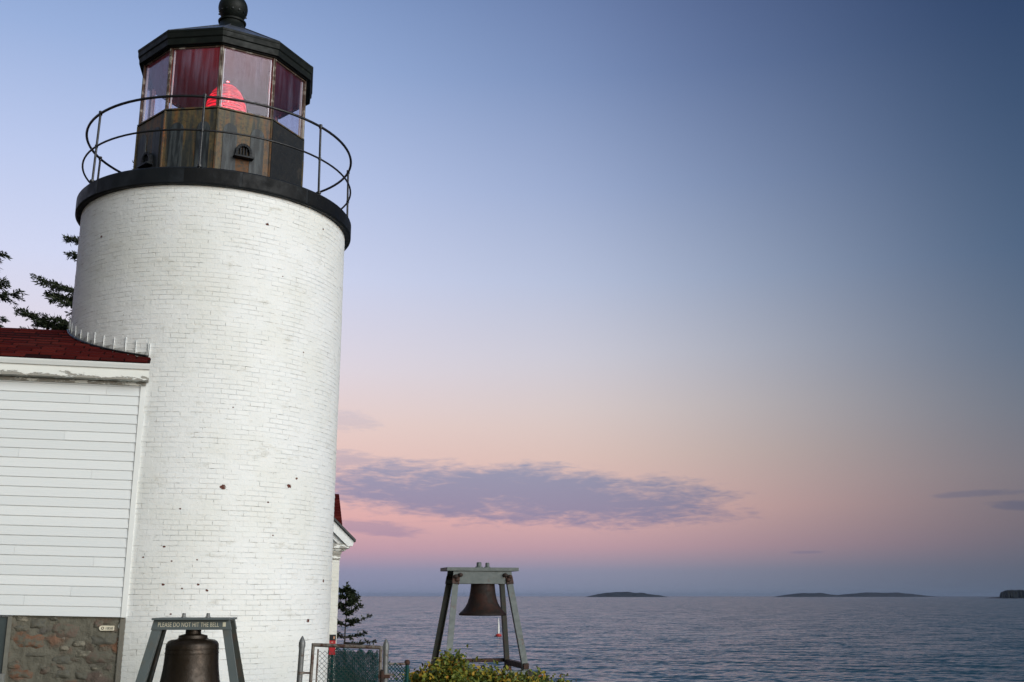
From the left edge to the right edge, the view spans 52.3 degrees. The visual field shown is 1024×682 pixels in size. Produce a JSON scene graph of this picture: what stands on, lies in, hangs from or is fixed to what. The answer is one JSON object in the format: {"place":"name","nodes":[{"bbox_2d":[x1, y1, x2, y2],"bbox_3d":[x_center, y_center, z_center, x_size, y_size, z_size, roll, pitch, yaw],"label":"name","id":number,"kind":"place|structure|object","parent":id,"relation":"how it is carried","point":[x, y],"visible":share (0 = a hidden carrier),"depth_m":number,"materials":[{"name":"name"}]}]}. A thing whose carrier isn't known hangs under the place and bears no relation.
{"place":"outdoors","nodes":[
{"label":"outdoors","id":0,"kind":"place"},
{"bbox_2d":[335,666,542,681],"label":"ground","id":1,"kind":"structure","parent":0,"point":[531,674],"depth_m":22.26,"materials":[{"name":"green plant"}]},
{"bbox_2d":[0,674,4,681],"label":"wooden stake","id":2,"kind":"object","parent":1,"relation":"on","point":[2,677],"visible":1,"depth_m":11.34,"materials":[{"name":"grey wood"}]},
{"bbox_2d":[0,251,27,326],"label":"spruce tree","id":3,"kind":"object","parent":1,"relation":"on","point":[4,295],"visible":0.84,"depth_m":31.39,"materials":[{"name":"green plant"}]},
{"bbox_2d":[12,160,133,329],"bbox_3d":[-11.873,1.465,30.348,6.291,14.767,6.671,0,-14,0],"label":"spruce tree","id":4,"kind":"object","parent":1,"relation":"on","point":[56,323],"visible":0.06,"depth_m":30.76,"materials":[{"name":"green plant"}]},
{"bbox_2d":[0,327,150,681],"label":"clapboard annex","id":5,"kind":"object","parent":1,"relation":"on","point":[70,435],"visible":0.93,"depth_m":13.41,"materials":[{"name":"white paint"}]},
{"bbox_2d":[0,617,7,673],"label":"basement door","id":6,"kind":"structure","parent":5,"relation":"in","point":[3,620],"depth_m":12.90,"materials":[{"name":"teal paint"}]},
{"bbox_2d":[99,626,113,630],"bbox_3d":[-5.156,3.651,13.267,0.180,0.061,0.078,4,-14,-17],"label":"number tag","id":7,"kind":"object","parent":5,"relation":"attached to","point":[106,628],"visible":1,"depth_m":13.23,"materials":[{"name":"white paint"}]},
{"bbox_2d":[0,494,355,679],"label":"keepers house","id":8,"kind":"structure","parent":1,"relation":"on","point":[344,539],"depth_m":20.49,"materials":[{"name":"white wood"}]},
{"bbox_2d":[135,613,244,681],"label":"bell stand","id":9,"kind":"object","parent":1,"relation":"on","point":[161,626],"visible":1,"depth_m":10.96,"materials":[{"name":"grey paint"}]},
{"bbox_2d":[160,630,219,681],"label":"fog bell","id":10,"kind":"object","parent":9,"relation":"hanging from","point":[191,656],"visible":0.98,"depth_m":10.80,"materials":[{"name":"brown metal"}]},
{"bbox_2d":[66,0,351,681],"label":"lighthouse","id":11,"kind":"object","parent":1,"relation":"on","point":[214,239],"visible":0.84,"depth_m":14.64,"materials":[{"name":"white brick"}]},
{"bbox_2d":[138,69,153,123],"bbox_3d":[-5.935,-3.807,16.949,0.071,1.046,0.814,3,-14,-11],"label":"window","id":12,"kind":"structure","parent":11,"relation":"in","point":[150,108],"depth_m":17.34,"materials":[{"name":"glass"}]},
{"bbox_2d":[139,48,170,123],"bbox_3d":[-5.556,-3.966,16.301,0.814,1.046,0.071,-12,-18,41],"label":"window","id":13,"kind":"structure","parent":11,"relation":"in","point":[146,69],"depth_m":16.50,"materials":[{"name":"paint"}]},
{"bbox_2d":[152,89,183,115],"bbox_3d":[-5.850,-3.626,17.690,0.071,1.046,0.814,-6,-15,24],"label":"window","id":14,"kind":"structure","parent":11,"relation":"in","point":[155,92],"depth_m":17.57,"materials":[{"name":"glass"}]},
{"bbox_2d":[166,45,222,108],"bbox_3d":[-4.856,-4.041,15.993,0.814,1.046,0.071,-2,-14,6],"label":"window","id":15,"kind":"structure","parent":11,"relation":"in","point":[218,46],"depth_m":16.02,"materials":[{"name":"paint"}]},
{"bbox_2d":[218,45,274,117],"bbox_3d":[-4.104,-4.005,16.143,0.814,1.046,0.071,8,-16,-29],"label":"window","id":16,"kind":"structure","parent":11,"relation":"in","point":[223,51],"depth_m":16.22,"materials":[{"name":"paint"}]},
{"bbox_2d":[275,105,299,120],"bbox_3d":[-3.881,-3.530,18.084,0.814,1.046,0.071,-12,-18,41],"label":"window","id":17,"kind":"structure","parent":11,"relation":"in","point":[276,118],"depth_m":18.31,"materials":[{"name":"glass"}]},
{"bbox_2d":[271,59,305,137],"bbox_3d":[-3.587,-3.870,16.694,0.071,1.046,0.814,-6,-15,24],"label":"window","id":18,"kind":"structure","parent":11,"relation":"in","point":[303,83],"depth_m":16.97,"materials":[{"name":"paint"}]},
{"bbox_2d":[300,87,305,138],"bbox_3d":[-3.501,-3.689,17.435,0.071,1.046,0.814,3,-14,-11],"label":"window","id":19,"kind":"structure","parent":11,"relation":"in","point":[302,87],"depth_m":17.10,"materials":[{"name":"paint"}]},
{"bbox_2d":[296,636,309,681],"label":"gate post","id":20,"kind":"object","parent":1,"relation":"on","point":[300,672],"visible":1,"depth_m":12.42,"materials":[{"name":"metal"}]},
{"bbox_2d":[309,643,389,681],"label":"chain link gate","id":21,"kind":"structure","parent":20,"relation":"attached to","point":[381,676],"depth_m":12.44,"materials":[{"name":"metal"}]},
{"bbox_2d":[337,581,376,662],"bbox_3d":[-3.752,6.862,24.691,1.194,2.296,0.707,0,-14,0],"label":"spruce tree","id":22,"kind":"object","parent":1,"relation":"on","point":[352,597],"visible":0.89,"depth_m":24.70,"materials":[{"name":"green plant"}]},
{"bbox_2d":[327,647,410,681],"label":"green fence","id":23,"kind":"object","parent":1,"relation":"on","point":[367,656],"visible":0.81,"depth_m":15.98,"materials":[{"name":"metal"}]},
{"bbox_2d":[329,635,335,654],"bbox_3d":[-2.800,4.734,16.259,0.100,0.302,0.020,0,-14,0],"label":"fence notice","id":24,"kind":"object","parent":23,"relation":"attached to","point":[332,639],"visible":0.8,"depth_m":16.27,"materials":[{"name":"red paint"}]},
{"bbox_2d":[383,639,393,681],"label":"gate post","id":25,"kind":"object","parent":1,"relation":"on","point":[385,653],"visible":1,"depth_m":12.48,"materials":[{"name":"metal"}]},
{"bbox_2d":[394,644,493,681],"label":"rose bush","id":26,"kind":"object","parent":1,"relation":"on","point":[443,668],"visible":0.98,"depth_m":16.59,"materials":[{"name":"green plant"}]},
{"bbox_2d":[430,562,530,674],"bbox_3d":[-0.720,6.135,22.692,1.957,2.586,1.812,4,-14,-15],"label":"bell stand","id":27,"kind":"object","parent":1,"relation":"on","point":[477,574],"visible":0.83,"depth_m":22.64,"materials":[{"name":"grey paint"}]},
{"bbox_2d":[459,584,505,615],"bbox_3d":[-0.640,5.519,22.843,1.040,0.954,1.040,0,-14,0],"label":"fog bell","id":28,"kind":"object","parent":27,"relation":"hanging from","point":[482,600],"visible":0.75,"depth_m":22.53,"materials":[{"name":"brown metal"}]},
{"bbox_2d":[461,656,518,681],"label":"rose bush","id":29,"kind":"object","parent":1,"relation":"on","point":[485,674],"visible":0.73,"depth_m":16.85,"materials":[{"name":"green plant"}]},
{"bbox_2d":[511,666,563,681],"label":"rose bush","id":30,"kind":"object","parent":1,"relation":"on","point":[537,678],"visible":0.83,"depth_m":17.18,"materials":[{"name":"green plant"}]},
{"bbox_2d":[543,671,576,681],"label":"rose bush","id":31,"kind":"object","parent":1,"relation":"on","point":[560,676],"visible":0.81,"depth_m":17.42,"materials":[{"name":"green plant"}]},
{"bbox_2d":[0,0,1023,595],"label":"sky","id":32,"kind":"structure","parent":0,"point":[655,297],"materials":[{"name":"blue"}]},
{"bbox_2d":[588,592,665,596],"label":"island","id":33,"kind":"structure","parent":0,"point":[622,594],"depth_m":8614.98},
{"bbox_2d":[336,596,1023,681],"bbox_3d":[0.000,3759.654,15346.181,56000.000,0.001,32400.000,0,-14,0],"label":"sea","id":34,"kind":"structure","parent":0,"point":[779,639],"depth_m":245.72,"materials":[{"name":"blue liquid"}]},
{"bbox_2d":[495,617,501,635],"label":"channel buoy","id":35,"kind":"object","parent":34,"relation":"on","point":[498,630],"visible":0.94,"depth_m":246.63,"materials":[{"name":"metal"}]},
{"bbox_2d":[775,593,845,596],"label":"island","id":36,"kind":"structure","parent":0,"point":[810,595],"depth_m":9585.40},
{"bbox_2d":[842,592,935,596],"bbox_3d":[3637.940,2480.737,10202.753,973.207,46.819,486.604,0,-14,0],"label":"island","id":37,"kind":"structure","parent":0,"point":[875,594],"depth_m":10009.62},
{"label":"headland","id":38,"kind":"structure","parent":0,"visible":0},
{"bbox_2d":[1000,589,1023,597],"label":"conifer wood","id":39,"kind":"object","parent":38,"relation":"on","point":[1015,593],"visible":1,"depth_m":3998.83,"materials":[{"name":"plant"}]}
]}

